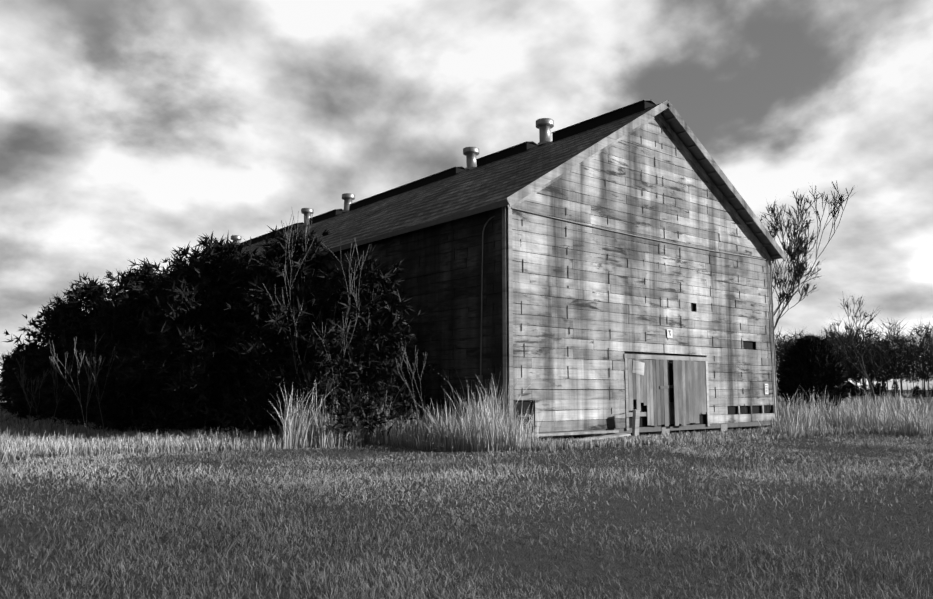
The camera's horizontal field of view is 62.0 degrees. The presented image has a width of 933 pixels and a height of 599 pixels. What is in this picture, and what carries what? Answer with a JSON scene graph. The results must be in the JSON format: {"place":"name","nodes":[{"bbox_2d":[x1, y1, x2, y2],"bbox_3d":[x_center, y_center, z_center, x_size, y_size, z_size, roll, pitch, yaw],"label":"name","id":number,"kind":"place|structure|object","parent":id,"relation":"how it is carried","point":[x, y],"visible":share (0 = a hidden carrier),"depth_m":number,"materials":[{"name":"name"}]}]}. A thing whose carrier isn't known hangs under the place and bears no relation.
{"place":"outdoors","nodes":[
{"label":"outdoors","id":0,"kind":"place"},
{"bbox_2d":[0,390,932,598],"bbox_3d":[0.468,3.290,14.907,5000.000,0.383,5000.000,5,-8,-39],"label":"ground","id":1,"kind":"structure","parent":0,"point":[538,560],"depth_m":9.14,"materials":[{"name":"grey plant"}]},
{"bbox_2d":[0,351,16,392],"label":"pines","id":2,"kind":"object","parent":1,"relation":"on","point":[1,386],"depth_m":269.18,"materials":[{"name":"black plant"}]},
{"bbox_2d":[0,342,38,413],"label":"bush","id":3,"kind":"object","parent":1,"relation":"on","point":[2,380],"depth_m":41.61,"materials":[{"name":"black plant"}]},
{"bbox_2d":[16,356,73,431],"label":"bare shrub","id":4,"kind":"object","parent":1,"relation":"on","point":[23,379],"visible":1,"depth_m":25.71,"materials":[{"name":"grey plant"}]},
{"bbox_2d":[0,288,94,420],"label":"bush","id":5,"kind":"object","parent":1,"relation":"on","point":[18,402],"depth_m":36.22,"materials":[{"name":"black plant"}]},
{"bbox_2d":[0,273,129,427],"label":"bush","id":6,"kind":"object","parent":1,"relation":"on","point":[79,328],"depth_m":31.43,"materials":[{"name":"black plant"}]},
{"bbox_2d":[49,331,116,441],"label":"bare shrub","id":7,"kind":"object","parent":1,"relation":"on","point":[94,375],"visible":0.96,"depth_m":22.82,"materials":[{"name":"grey plant"}]},
{"bbox_2d":[77,268,160,416],"bbox_3d":[-15.243,2.193,36.269,6.516,7.346,6.190,5,-8,-39],"label":"bush","id":8,"kind":"object","parent":1,"relation":"on","point":[117,311],"depth_m":36.22,"materials":[{"name":"black plant"}]},
{"bbox_2d":[38,257,204,432],"bbox_3d":[-11.531,1.830,27.954,6.747,6.833,5.950,5,-8,-39],"label":"bush","id":9,"kind":"object","parent":1,"relation":"on","point":[114,388],"depth_m":26.85,"materials":[{"name":"black plant"}]},
{"bbox_2d":[124,254,206,426],"bbox_3d":[-11.490,1.756,32.067,5.824,7.311,6.142,5,-8,-39],"label":"bush","id":10,"kind":"object","parent":1,"relation":"on","point":[163,269],"depth_m":31.58,"materials":[{"name":"black plant"}]},
{"bbox_2d":[103,233,291,434],"bbox_3d":[-8.025,1.138,24.308,5.690,6.689,5.625,5,-8,-39],"label":"bush","id":11,"kind":"object","parent":1,"relation":"on","point":[184,332],"depth_m":23.60,"materials":[{"name":"black plant"}]},
{"bbox_2d":[158,244,314,431],"bbox_3d":[-7.873,1.511,27.549,5.656,7.204,5.727,5,-8,-39],"label":"bush","id":12,"kind":"object","parent":1,"relation":"on","point":[252,261],"depth_m":26.99,"materials":[{"name":"black plant"}]},
{"bbox_2d":[187,223,384,435],"bbox_3d":[-4.999,1.169,23.643,5.845,6.946,5.694,5,-8,-39],"label":"bush","id":13,"kind":"object","parent":1,"relation":"on","point":[275,251],"depth_m":22.73,"materials":[{"name":"black plant"}]},
{"bbox_2d":[263,211,369,445],"bbox_3d":[-4.478,0.519,21.849,1.889,7.176,3.904,5,-8,-39],"label":"bare shrub","id":14,"kind":"object","parent":1,"relation":"on","point":[295,333],"visible":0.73,"depth_m":21.69,"materials":[{"name":"grey plant"}]},
{"bbox_2d":[275,245,439,443],"bbox_3d":[-3.067,1.488,22.954,5.083,6.121,4.726,5,-8,-39],"label":"bush","id":15,"kind":"object","parent":1,"relation":"on","point":[374,281],"depth_m":22.16,"materials":[{"name":"black plant"}]},
{"bbox_2d":[395,335,426,438],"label":"bare shrub","id":16,"kind":"object","parent":1,"relation":"on","point":[412,373],"visible":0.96,"depth_m":21.54,"materials":[{"name":"grey plant"}]},
{"bbox_2d":[0,360,932,461],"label":"tall grass","id":17,"kind":"structure","parent":1,"relation":"on","point":[488,430],"depth_m":21.33,"materials":[{"name":"grey plant"}]},
{"bbox_2d":[265,113,777,437],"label":"barn","id":18,"kind":"structure","parent":1,"relation":"on","point":[614,286],"depth_m":25.50,"materials":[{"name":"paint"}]},
{"bbox_2d":[189,99,786,263],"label":"roof","id":19,"kind":"structure","parent":18,"relation":"attached to","point":[487,184],"depth_m":29.50,"materials":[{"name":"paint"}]},
{"bbox_2d":[526,409,639,441],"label":"fallen boards","id":20,"kind":"object","parent":1,"relation":"on","point":[635,422],"visible":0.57,"depth_m":23.63,"materials":[{"name":"wood"}]},
{"bbox_2d":[759,181,854,329],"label":"bare tree","id":21,"kind":"object","parent":1,"relation":"on","point":[799,229],"depth_m":41.71,"materials":[{"name":"grey plant"}]},
{"bbox_2d":[776,333,852,414],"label":"bush","id":22,"kind":"object","parent":1,"relation":"on","point":[812,364],"visible":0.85,"depth_m":36.27,"materials":[{"name":"black plant"}]},
{"bbox_2d":[774,316,932,397],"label":"woods","id":23,"kind":"object","parent":1,"relation":"on","point":[905,363],"visible":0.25,"depth_m":135.47,"materials":[{"name":"black plant"}]},
{"bbox_2d":[777,380,932,397],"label":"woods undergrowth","id":24,"kind":"object","parent":1,"relation":"on","point":[878,387],"visible":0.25,"depth_m":146.75,"materials":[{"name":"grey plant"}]},
{"bbox_2d":[821,291,896,407],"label":"bare tree","id":25,"kind":"object","parent":1,"relation":"on","point":[868,350],"depth_m":44.24,"materials":[{"name":"grey plant"}]},
{"bbox_2d":[0,0,932,389],"label":"sky","id":26,"kind":"structure","parent":0,"point":[130,129],"materials":[{"name":"grey"}]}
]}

